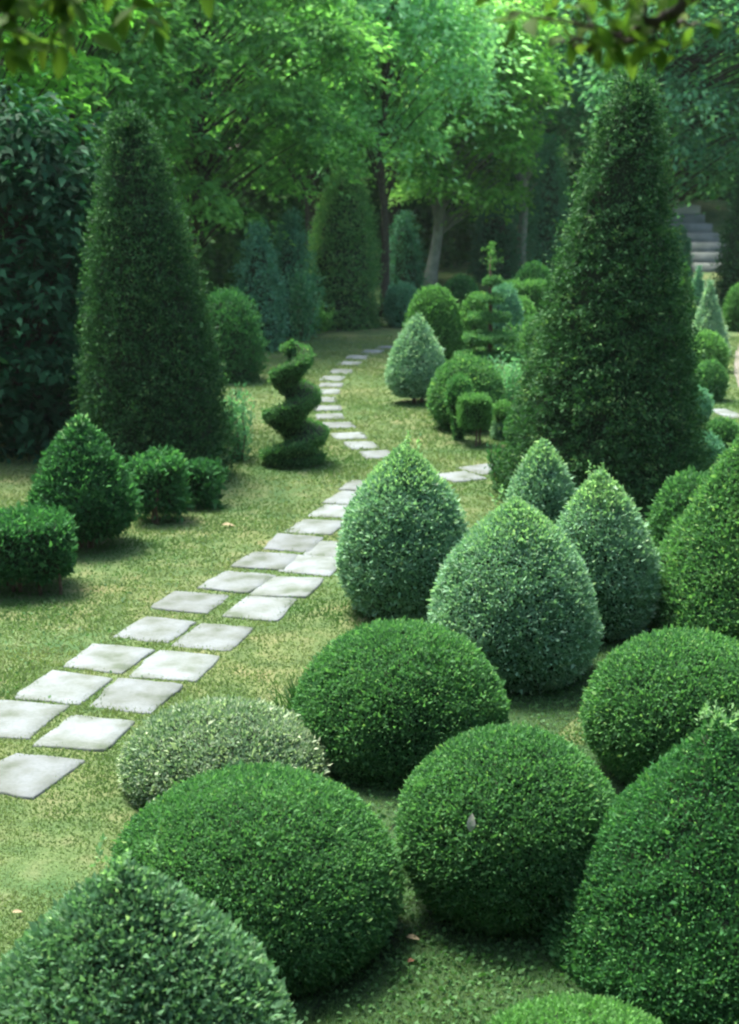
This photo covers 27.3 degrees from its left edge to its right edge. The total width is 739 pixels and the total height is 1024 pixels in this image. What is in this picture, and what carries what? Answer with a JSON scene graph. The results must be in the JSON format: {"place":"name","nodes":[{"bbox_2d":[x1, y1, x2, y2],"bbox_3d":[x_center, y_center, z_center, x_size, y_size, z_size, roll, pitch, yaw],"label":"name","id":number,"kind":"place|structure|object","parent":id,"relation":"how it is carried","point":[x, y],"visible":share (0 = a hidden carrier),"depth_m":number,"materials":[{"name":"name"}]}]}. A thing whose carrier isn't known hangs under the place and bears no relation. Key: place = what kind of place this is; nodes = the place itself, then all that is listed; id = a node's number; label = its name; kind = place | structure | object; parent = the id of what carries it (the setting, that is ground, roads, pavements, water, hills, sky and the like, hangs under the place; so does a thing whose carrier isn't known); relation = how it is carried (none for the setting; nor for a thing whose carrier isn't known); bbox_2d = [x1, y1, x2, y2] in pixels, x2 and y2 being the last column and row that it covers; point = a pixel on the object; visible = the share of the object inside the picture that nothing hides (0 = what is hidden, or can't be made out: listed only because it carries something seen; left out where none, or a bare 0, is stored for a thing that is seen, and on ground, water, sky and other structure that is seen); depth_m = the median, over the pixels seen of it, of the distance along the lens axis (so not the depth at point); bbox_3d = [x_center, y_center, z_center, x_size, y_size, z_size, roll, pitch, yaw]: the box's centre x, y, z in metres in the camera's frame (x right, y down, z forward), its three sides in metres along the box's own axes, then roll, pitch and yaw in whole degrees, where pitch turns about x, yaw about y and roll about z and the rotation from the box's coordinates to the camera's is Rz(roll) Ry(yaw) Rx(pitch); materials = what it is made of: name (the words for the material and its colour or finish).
{"place":"outdoors","nodes":[
{"label":"outdoors","id":0,"kind":"place"},
{"bbox_2d":[0,199,738,1023],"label":"ground","id":1,"kind":"structure","parent":0,"point":[28,869],"depth_m":9.19,"materials":[{"name":"plant"}]},
{"bbox_2d":[0,700,69,739],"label":"stepping stone","id":2,"kind":"object","parent":1,"relation":"on","point":[24,719],"visible":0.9,"depth_m":7.23,"materials":[{"name":"stone"}]},
{"bbox_2d":[0,500,79,595],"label":"box hedge","id":3,"kind":"object","parent":1,"relation":"on","point":[38,545],"visible":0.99,"depth_m":9.23,"materials":[{"name":"green plant"}]},
{"bbox_2d":[0,753,85,799],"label":"stepping stone","id":4,"kind":"object","parent":1,"relation":"on","point":[26,776],"visible":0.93,"depth_m":6.58,"materials":[{"name":"stone"}]},
{"bbox_2d":[0,72,109,464],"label":"laurel","id":5,"kind":"object","parent":1,"relation":"on","point":[43,164],"visible":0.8,"depth_m":13.22,"materials":[{"name":"green plant"}]},
{"bbox_2d":[15,670,112,704],"bbox_3d":[-1.536,0.905,7.644,0.379,0.062,0.440,4,14,17],"label":"stepping stone","id":6,"kind":"object","parent":1,"relation":"on","point":[71,686],"visible":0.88,"depth_m":7.62,"materials":[{"name":"stone"}]},
{"bbox_2d":[0,0,153,141],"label":"maple","id":7,"kind":"object","parent":1,"relation":"on","point":[26,80],"visible":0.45,"depth_m":15.24,"materials":[{"name":"green plant"}]},
{"bbox_2d":[24,410,143,548],"bbox_3d":[-1.968,-0.219,10.427,0.833,0.997,0.840,0,13,0],"label":"topiary cone","id":8,"kind":"object","parent":1,"relation":"on","point":[85,477],"visible":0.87,"depth_m":10.22,"materials":[{"name":"green plant"}]},
{"bbox_2d":[33,715,134,751],"bbox_3d":[-1.315,1.043,7.057,0.360,0.064,0.411,3,13,12],"label":"stepping stone","id":9,"kind":"object","parent":1,"relation":"on","point":[87,733],"visible":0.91,"depth_m":7.01,"materials":[{"name":"stone"}]},
{"bbox_2d":[0,0,213,80],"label":"overhanging tree","id":10,"kind":"object","parent":1,"relation":"on","point":[20,52],"visible":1,"depth_m":2.48,"materials":[{"name":"green plant"}]},
{"bbox_2d":[63,643,154,674],"bbox_3d":[-1.400,0.800,8.115,0.379,0.061,0.434,4,14,16],"label":"stepping stone","id":11,"kind":"object","parent":1,"relation":"on","point":[120,659],"visible":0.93,"depth_m":8.09,"materials":[{"name":"stone"}]},
{"bbox_2d":[0,0,230,258],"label":"broadleaf tree","id":12,"kind":"object","parent":1,"relation":"on","point":[130,51],"visible":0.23,"depth_m":20.01,"materials":[{"name":"green plant"}]},
{"bbox_2d":[90,678,182,713],"bbox_3d":[-1.168,0.931,7.544,0.378,0.067,0.433,4,14,16],"label":"stepping stone","id":13,"kind":"object","parent":1,"relation":"on","point":[142,696],"visible":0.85,"depth_m":7.53,"materials":[{"name":"stone"}]},
{"bbox_2d":[0,832,303,1023],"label":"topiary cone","id":14,"kind":"object","parent":1,"relation":"on","point":[121,940],"visible":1,"depth_m":3.97,"materials":[{"name":"green plant"}]},
{"bbox_2d":[113,616,195,642],"bbox_3d":[-1.210,0.689,8.625,0.358,0.063,0.429,4,14,18],"label":"stepping stone","id":15,"kind":"object","parent":1,"relation":"on","point":[158,628],"visible":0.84,"depth_m":8.60,"materials":[{"name":"stone"}]},
{"bbox_2d":[69,98,240,483],"bbox_3d":[-1.819,-1.790,12.527,1.466,3.146,1.442,0,13,0],"label":"yew cone","id":16,"kind":"object","parent":1,"relation":"on","point":[151,377],"visible":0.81,"depth_m":12.21,"materials":[{"name":"green plant"}]},
{"bbox_2d":[125,444,194,524],"bbox_3d":[-1.553,-0.199,11.188,0.556,0.593,0.522,0,13,0],"label":"box hedge","id":17,"kind":"object","parent":1,"relation":"on","point":[159,477],"visible":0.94,"depth_m":11.07,"materials":[{"name":"green plant"}]},
{"bbox_2d":[129,650,219,681],"bbox_3d":[-1.020,0.830,8.007,0.387,0.062,0.460,2,13,10],"label":"stepping stone","id":18,"kind":"object","parent":1,"relation":"on","point":[174,665],"visible":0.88,"depth_m":7.98,"materials":[{"name":"stone"}]},
{"bbox_2d":[150,591,229,613],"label":"stepping stone","id":19,"kind":"object","parent":1,"relation":"on","point":[190,602],"visible":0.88,"depth_m":9.12,"materials":[{"name":"stone"}]},
{"bbox_2d":[182,456,228,509],"bbox_3d":[-1.335,-0.220,11.681,0.519,0.465,0.460,0,13,0],"label":"box hedge","id":20,"kind":"object","parent":1,"relation":"on","point":[205,481],"visible":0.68,"depth_m":11.56,"materials":[{"name":"green plant"}]},
{"bbox_2d":[171,623,252,651],"bbox_3d":[-0.870,0.719,8.505,0.356,0.063,0.451,4,14,15],"label":"stepping stone","id":21,"kind":"object","parent":1,"relation":"on","point":[214,636],"visible":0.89,"depth_m":8.48,"materials":[{"name":"stone"}]},
{"bbox_2d":[115,693,332,807],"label":"topiary dome","id":22,"kind":"structure","parent":1,"relation":"on","point":[162,751],"depth_m":6.30,"materials":[{"name":"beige plant"}]},
{"bbox_2d":[218,379,254,459],"bbox_3d":[-1.232,-0.824,13.539,0.453,0.764,0.597,0,13,0],"label":"leafy shrub","id":23,"kind":"object","parent":1,"relation":"on","point":[239,446],"visible":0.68,"depth_m":13.49,"materials":[{"name":"green plant"}]},
{"bbox_2d":[202,284,270,383],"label":"topiary dome","id":24,"kind":"structure","parent":1,"relation":"on","point":[242,341],"depth_m":18.02,"materials":[{"name":"green plant"}]},
{"bbox_2d":[197,571,276,593],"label":"stepping stone","id":25,"kind":"object","parent":1,"relation":"on","point":[237,581],"visible":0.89,"depth_m":9.55,"materials":[{"name":"stone"}]},
{"bbox_2d":[72,0,417,288],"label":"layered tree","id":26,"kind":"object","parent":1,"relation":"on","point":[281,98],"visible":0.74,"depth_m":21.90,"materials":[{"name":"green plant"}]},
{"bbox_2d":[109,759,406,996],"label":"topiary dome","id":27,"kind":"structure","parent":1,"relation":"on","point":[298,870],"depth_m":4.89,"materials":[{"name":"green plant"}]},
{"bbox_2d":[222,596,296,621],"bbox_3d":[-0.641,0.591,9.046,0.354,0.060,0.473,3,13,14],"label":"stepping stone","id":28,"kind":"object","parent":1,"relation":"on","point":[258,607],"visible":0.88,"depth_m":9.00,"materials":[{"name":"stone"}]},
{"bbox_2d":[228,218,291,352],"bbox_3d":[-1.563,-3.122,21.064,0.992,1.874,1.000,0,13,0],"label":"conifer cone","id":29,"kind":"object","parent":1,"relation":"on","point":[261,274],"visible":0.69,"depth_m":20.94,"materials":[{"name":"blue plant"}]},
{"bbox_2d":[230,552,300,570],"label":"stepping stone","id":30,"kind":"object","parent":1,"relation":"on","point":[269,560],"visible":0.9,"depth_m":10.02,"materials":[{"name":"stone"}]},
{"bbox_2d":[263,669,303,713],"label":"grass tuft","id":31,"kind":"object","parent":1,"relation":"on","point":[292,691],"visible":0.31,"depth_m":7.33,"materials":[{"name":"green plant"}]},
{"bbox_2d":[248,576,323,598],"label":"stepping stone","id":32,"kind":"object","parent":1,"relation":"on","point":[293,587],"visible":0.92,"depth_m":9.43,"materials":[{"name":"stone"}]},
{"bbox_2d":[263,533,323,552],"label":"stepping stone","id":33,"kind":"object","parent":1,"relation":"on","point":[288,542],"visible":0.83,"depth_m":10.51,"materials":[{"name":"stone"}]},
{"bbox_2d":[257,338,330,468],"bbox_3d":[-0.659,-0.948,13.216,0.649,1.136,0.650,0,13,0],"label":"spiral shrub","id":34,"kind":"object","parent":1,"relation":"on","point":[304,437],"visible":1,"depth_m":13.10,"materials":[{"name":"green plant"}]},
{"bbox_2d":[269,204,320,337],"bbox_3d":[-1.174,-3.618,22.934,0.959,2.023,0.940,7,15,29],"label":"conifer cone","id":35,"kind":"object","parent":1,"relation":"on","point":[286,263],"visible":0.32,"depth_m":22.75,"materials":[{"name":"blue plant"}]},
{"bbox_2d":[285,258,328,340],"bbox_3d":[-0.937,-3.099,22.337,0.678,1.269,0.671,0,13,0],"label":"leafy shrub","id":36,"kind":"object","parent":1,"relation":"on","point":[303,301],"visible":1,"depth_m":22.30,"materials":[{"name":"green plant"}]},
{"bbox_2d":[278,555,337,576],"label":"stepping stone","id":37,"kind":"object","parent":1,"relation":"on","point":[324,566],"visible":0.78,"depth_m":9.90,"materials":[{"name":"stone"}]},
{"bbox_2d":[187,0,432,270],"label":"broadleaf tree","id":38,"kind":"object","parent":1,"relation":"on","point":[308,208],"visible":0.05,"depth_m":26.75,"materials":[{"name":"green plant"}]},
{"bbox_2d":[285,519,343,534],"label":"stepping stone","id":39,"kind":"object","parent":1,"relation":"on","point":[315,526],"visible":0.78,"depth_m":11.00,"materials":[{"name":"stone"}]},
{"bbox_2d":[302,541,339,556],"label":"stepping stone","id":40,"kind":"object","parent":1,"relation":"on","point":[324,548],"visible":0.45,"depth_m":10.33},
{"bbox_2d":[307,299,336,333],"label":"leafy shrub","id":41,"kind":"object","parent":1,"relation":"on","point":[323,316],"visible":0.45,"depth_m":23.36,"materials":[{"name":"green plant"}]},
{"bbox_2d":[309,504,350,517],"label":"stepping stone","id":42,"kind":"object","parent":1,"relation":"on","point":[335,510],"visible":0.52,"depth_m":11.49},
{"bbox_2d":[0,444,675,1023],"bbox_3d":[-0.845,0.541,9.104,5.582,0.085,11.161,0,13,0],"label":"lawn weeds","id":43,"kind":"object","parent":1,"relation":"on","point":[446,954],"visible":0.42,"depth_m":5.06,"materials":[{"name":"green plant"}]},
{"bbox_2d":[322,491,357,504],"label":"stepping stone","id":44,"kind":"object","parent":1,"relation":"on","point":[342,497],"visible":0.43,"depth_m":11.92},
{"bbox_2d":[302,159,385,330],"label":"hedge column","id":45,"kind":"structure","parent":1,"relation":"on","point":[342,248],"depth_m":23.61,"materials":[{"name":"green plant"}]},
{"bbox_2d":[344,441,379,449],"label":"stepping stone","id":46,"kind":"object","parent":1,"relation":"on","point":[361,444],"visible":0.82,"depth_m":14.14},
{"bbox_2d":[0,0,738,198],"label":"woods","id":47,"kind":"object","parent":1,"relation":"on","point":[705,5],"depth_m":44.63,"materials":[{"name":"green plant"}]},
{"bbox_2d":[4,101,738,324],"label":"undergrowth","id":48,"kind":"object","parent":1,"relation":"on","point":[220,252],"visible":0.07,"depth_m":32.31,"materials":[{"name":"green plant"}]},
{"bbox_2d":[277,12,473,280],"bbox_3d":[-0.013,-9.274,33.468,5.334,8.612,5.075,0,13,0],"label":"broadleaf tree","id":49,"kind":"object","parent":1,"relation":"on","point":[395,209],"depth_m":33.22,"materials":[{"name":"green plant"}]},
{"bbox_2d":[381,280,417,327],"bbox_3d":[0.525,-3.292,24.243,0.697,0.809,0.710,0,13,0],"label":"topiary ball","id":50,"kind":"object","parent":1,"relation":"on","point":[398,297],"visible":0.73,"depth_m":24.06,"materials":[{"name":"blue plant"}]},
{"bbox_2d":[334,431,469,621],"bbox_3d":[0.211,0.078,8.841,0.846,1.126,0.872,0,13,0],"label":"topiary cone","id":51,"kind":"object","parent":1,"relation":"on","point":[404,528],"visible":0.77,"depth_m":8.61,"materials":[{"name":"green plant"}]},
{"bbox_2d":[269,0,543,316],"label":"feathery tree","id":52,"kind":"object","parent":1,"relation":"on","point":[421,31],"visible":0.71,"depth_m":24.83,"materials":[{"name":"green plant"}]},
{"bbox_2d":[389,209,428,290],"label":"conifer cone","id":53,"kind":"object","parent":1,"relation":"on","point":[405,267],"visible":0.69,"depth_m":29.00,"materials":[{"name":"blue plant"}]},
{"bbox_2d":[384,312,445,403],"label":"topiary cone","id":54,"kind":"object","parent":1,"relation":"on","point":[416,358],"visible":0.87,"depth_m":16.38,"materials":[{"name":"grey plant"}]},
{"bbox_2d":[401,282,467,362],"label":"topiary dome","id":55,"kind":"structure","parent":1,"relation":"on","point":[436,306],"depth_m":18.09,"materials":[{"name":"green plant"}]},
{"bbox_2d":[443,373,474,440],"bbox_3d":[0.848,-0.989,14.415,0.322,0.669,0.332,0,13,0],"label":"topiary ball","id":56,"kind":"object","parent":1,"relation":"on","point":[458,384],"visible":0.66,"depth_m":14.34,"materials":[{"name":"green plant"}]},
{"bbox_2d":[437,471,486,482],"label":"stepping stone","id":57,"kind":"object","parent":1,"relation":"on","point":[459,476],"visible":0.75,"depth_m":12.72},
{"bbox_2d":[444,273,482,310],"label":"topiary dome","id":58,"kind":"structure","parent":1,"relation":"on","point":[460,286],"depth_m":25.05,"materials":[{"name":"green plant"}]},
{"bbox_2d":[425,351,506,431],"bbox_3d":[0.969,-1.184,15.036,0.838,0.816,0.827,0,13,0],"label":"topiary ball","id":59,"kind":"object","parent":1,"relation":"on","point":[483,375],"visible":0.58,"depth_m":14.85,"materials":[{"name":"green plant"}]},
{"bbox_2d":[453,391,494,446],"bbox_3d":[0.975,-0.861,14.181,0.396,0.546,0.366,0,13,0],"label":"topiary cube","id":60,"kind":"object","parent":1,"relation":"on","point":[474,410],"visible":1,"depth_m":14.06,"materials":[{"name":"green plant"}]},
{"bbox_2d":[285,626,664,1023],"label":"planting bed","id":61,"kind":"object","parent":1,"relation":"on","point":[396,944],"visible":0.14,"depth_m":5.02,"materials":[{"name":"plant"}]},
{"bbox_2d":[291,615,511,790],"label":"topiary dome","id":62,"kind":"structure","parent":61,"relation":"on","point":[387,703],"depth_m":6.47,"materials":[{"name":"green plant"}]},
{"bbox_2d":[391,721,615,940],"bbox_3d":[0.489,1.091,5.377,0.840,0.693,0.825,0,13,0],"label":"topiary ball","id":63,"kind":"object","parent":61,"relation":"on","point":[535,800],"visible":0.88,"depth_m":5.11,"materials":[{"name":"green plant"}]},
{"bbox_2d":[425,484,605,694],"bbox_3d":[0.745,0.372,7.768,0.937,1.051,0.930,0,13,0],"label":"topiary cone","id":64,"kind":"object","parent":61,"relation":"on","point":[513,592],"visible":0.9,"depth_m":7.50,"materials":[{"name":"green plant"}]},
{"bbox_2d":[556,459,662,641],"bbox_3d":[1.306,0.215,8.458,0.690,1.023,0.702,0,13,0],"label":"topiary cone","id":65,"kind":"object","parent":61,"relation":"on","point":[602,526],"visible":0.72,"depth_m":8.26,"materials":[{"name":"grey plant"}]},
{"bbox_2d":[538,700,738,1023],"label":"topiary cone","id":66,"kind":"object","parent":61,"relation":"on","point":[646,919],"visible":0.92,"depth_m":4.82,"materials":[{"name":"green plant"}]},
{"bbox_2d":[576,623,738,785],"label":"topiary ball","id":67,"kind":"object","parent":61,"relation":"on","point":[645,697],"visible":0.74,"depth_m":6.31,"materials":[{"name":"green plant"}]},
{"bbox_2d":[643,464,708,550],"bbox_3d":[2.064,0.076,9.767,0.639,0.753,0.601,0,13,0],"label":"topiary ball","id":68,"kind":"object","parent":61,"relation":"on","point":[671,501],"visible":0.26,"depth_m":9.65,"materials":[{"name":"green plant"}]},
{"bbox_2d":[647,434,738,641],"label":"topiary cone","id":69,"kind":"object","parent":61,"relation":"on","point":[698,549],"visible":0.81,"depth_m":8.31,"materials":[{"name":"green plant"}]},
{"bbox_2d":[460,290,494,363],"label":"topiary dome","id":70,"kind":"structure","parent":1,"relation":"on","point":[468,304],"depth_m":18.48,"materials":[{"name":"green plant"}]},
{"bbox_2d":[373,0,583,286],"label":"layered tree","id":71,"kind":"object","parent":1,"relation":"on","point":[440,185],"visible":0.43,"depth_m":29.72,"materials":[{"name":"green plant"}]},
{"bbox_2d":[453,241,524,364],"bbox_3d":[1.388,-2.277,17.636,0.853,1.739,0.873,0,13,0],"label":"tiered shrub","id":72,"kind":"object","parent":1,"relation":"on","point":[490,336],"visible":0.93,"depth_m":17.46,"materials":[{"name":"green plant"}]},
{"bbox_2d":[466,192,526,282],"bbox_3d":[2.762,-5.932,32.940,1.335,2.041,1.380,0,13,0],"label":"topiary shrub","id":73,"kind":"object","parent":1,"relation":"on","point":[496,228],"visible":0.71,"depth_m":32.75,"materials":[{"name":"green plant"}]},
{"bbox_2d":[485,440,511,486],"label":"leafy shrub","id":74,"kind":"object","parent":1,"relation":"on","point":[490,454],"visible":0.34,"depth_m":12.24,"materials":[{"name":"green plant"}]},
{"bbox_2d":[489,399,511,439],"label":"ball on cube","id":75,"kind":"object","parent":1,"relation":"on","point":[500,408],"visible":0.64,"depth_m":14.43,"materials":[{"name":"green plant"}]},
{"bbox_2d":[487,282,525,349],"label":"topiary dome","id":76,"kind":"structure","parent":1,"relation":"on","point":[512,304],"depth_m":20.05,"materials":[{"name":"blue plant"}]},
{"bbox_2d":[487,348,526,403],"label":"leafy shrub","id":77,"kind":"object","parent":1,"relation":"on","point":[510,375],"visible":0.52,"depth_m":16.41,"materials":[{"name":"green plant"}]},
{"bbox_2d":[498,309,533,369],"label":"leafy shrub","id":78,"kind":"object","parent":1,"relation":"on","point":[517,344],"visible":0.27,"depth_m":19.29,"materials":[{"name":"green plant"}]},
{"bbox_2d":[517,294,536,323],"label":"topiary ball","id":79,"kind":"object","parent":1,"relation":"on","point":[526,306],"visible":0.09,"depth_m":21.00,"materials":[{"name":"green plant"}]},
{"bbox_2d":[502,276,562,312],"bbox_3d":[2.349,-2.934,22.201,1.129,0.999,0.766,0,13,0],"label":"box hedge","id":80,"kind":"object","parent":1,"relation":"on","point":[529,288],"visible":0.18,"depth_m":21.88,"materials":[{"name":"green plant"}]},
{"bbox_2d":[514,259,551,281],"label":"topiary dome","id":81,"kind":"structure","parent":1,"relation":"on","point":[532,269],"depth_m":25.73,"materials":[{"name":"green plant"}]},
{"bbox_2d":[519,312,546,369],"bbox_3d":[2.159,-2.140,19.175,0.584,0.815,0.563,0,13,0],"label":"topiary ball","id":82,"kind":"object","parent":1,"relation":"on","point":[527,332],"visible":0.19,"depth_m":19.06,"materials":[{"name":"green plant"}]},
{"bbox_2d":[500,437,575,524],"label":"topiary cone","id":83,"kind":"object","parent":1,"relation":"on","point":[545,484],"visible":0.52,"depth_m":9.98,"materials":[{"name":"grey plant"}]},
{"bbox_2d":[517,131,574,279],"bbox_3d":[3.552,-5.864,30.019,1.257,3.232,1.245,10,16,37],"label":"conifer","id":84,"kind":"object","parent":1,"relation":"on","point":[542,239],"visible":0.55,"depth_m":29.81,"materials":[{"name":"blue plant"}]},
{"bbox_2d":[457,0,683,273],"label":"broadleaf tree","id":85,"kind":"object","parent":1,"relation":"on","point":[571,120],"visible":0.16,"depth_m":32.77,"materials":[{"name":"green plant"}]},
{"bbox_2d":[486,990,662,1023],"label":"topiary dome","id":86,"kind":"structure","parent":1,"relation":"on","point":[574,1008],"depth_m":4.29,"materials":[{"name":"green plant"}]},
{"bbox_2d":[484,67,715,517],"bbox_3d":[1.818,-1.678,11.618,1.841,3.324,1.804,0,13,0],"label":"yew cone","id":87,"kind":"object","parent":1,"relation":"on","point":[609,381],"visible":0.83,"depth_m":11.30,"materials":[{"name":"green plant"}]},
{"bbox_2d":[474,0,738,80],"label":"overhanging tree","id":88,"kind":"object","parent":1,"relation":"on","point":[619,36],"visible":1,"depth_m":2.48,"materials":[{"name":"green plant"}]},
{"bbox_2d":[545,0,738,220],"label":"broadleaf tree","id":89,"kind":"object","parent":1,"relation":"on","point":[709,50],"visible":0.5,"depth_m":27.66,"materials":[{"name":"green plant"}]},
{"bbox_2d":[580,7,738,211],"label":"broadleaf tree","id":90,"kind":"object","parent":1,"relation":"on","point":[698,112],"visible":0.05,"depth_m":39.08,"materials":[{"name":"green plant"}]},
{"bbox_2d":[668,224,694,291],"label":"topiary cone","id":91,"kind":"object","parent":1,"relation":"on","point":[687,245],"visible":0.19,"depth_m":28.82,"materials":[{"name":"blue plant"}]},
{"bbox_2d":[672,261,696,324],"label":"topiary cone","id":92,"kind":"object","parent":1,"relation":"on","point":[686,282],"visible":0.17,"depth_m":21.18,"materials":[{"name":"green plant"}]},
{"bbox_2d":[666,204,727,271],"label":"stone steps","id":93,"kind":"structure","parent":1,"relation":"on","point":[702,236],"depth_m":37.99,"materials":[{"name":"stone"}]},
{"bbox_2d":[691,265,705,311],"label":"topiary cone","id":94,"kind":"object","parent":1,"relation":"on","point":[698,284],"visible":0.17,"depth_m":22.48,"materials":[{"name":"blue plant"}]},
{"bbox_2d":[692,385,715,422],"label":"topiary ball","id":95,"kind":"object","parent":1,"relation":"on","point":[708,405],"visible":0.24,"depth_m":15.39,"materials":[{"name":"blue plant"}]},
{"bbox_2d":[688,327,730,370],"bbox_3d":[4.225,-2.016,19.149,0.647,0.619,0.632,0,13,0],"label":"topiary ball","id":96,"kind":"object","parent":1,"relation":"on","point":[715,347],"visible":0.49,"depth_m":18.98,"materials":[{"name":"green plant"}]},
{"bbox_2d":[694,428,724,475],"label":"topiary ball","id":97,"kind":"object","parent":1,"relation":"on","point":[715,444],"visible":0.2,"depth_m":12.76,"materials":[{"name":"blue plant"}]},
{"bbox_2d":[691,277,730,354],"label":"topiary cone","id":98,"kind":"object","parent":1,"relation":"on","point":[708,315],"visible":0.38,"depth_m":20.63,"materials":[{"name":"green plant"}]},
{"bbox_2d":[692,358,730,401],"bbox_3d":[3.759,-1.457,16.818,0.468,0.518,0.492,0,13,0],"label":"topiary ball","id":99,"kind":"object","parent":1,"relation":"on","point":[715,377],"visible":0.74,"depth_m":16.70,"materials":[{"name":"green plant"}]},
{"bbox_2d":[702,415,738,448],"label":"topiary ball","id":100,"kind":"object","parent":1,"relation":"on","point":[727,428],"visible":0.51,"depth_m":13.87,"materials":[{"name":"green plant"}]},
{"bbox_2d":[707,162,738,309],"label":"conifer cone","id":101,"kind":"object","parent":1,"relation":"on","point":[729,267],"visible":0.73,"depth_m":26.86,"materials":[{"name":"green plant"}]},
{"bbox_2d":[722,282,738,331],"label":"topiary ball","id":102,"kind":"object","parent":1,"relation":"on","point":[731,311],"visible":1,"depth_m":23.64,"materials":[{"name":"green plant"}]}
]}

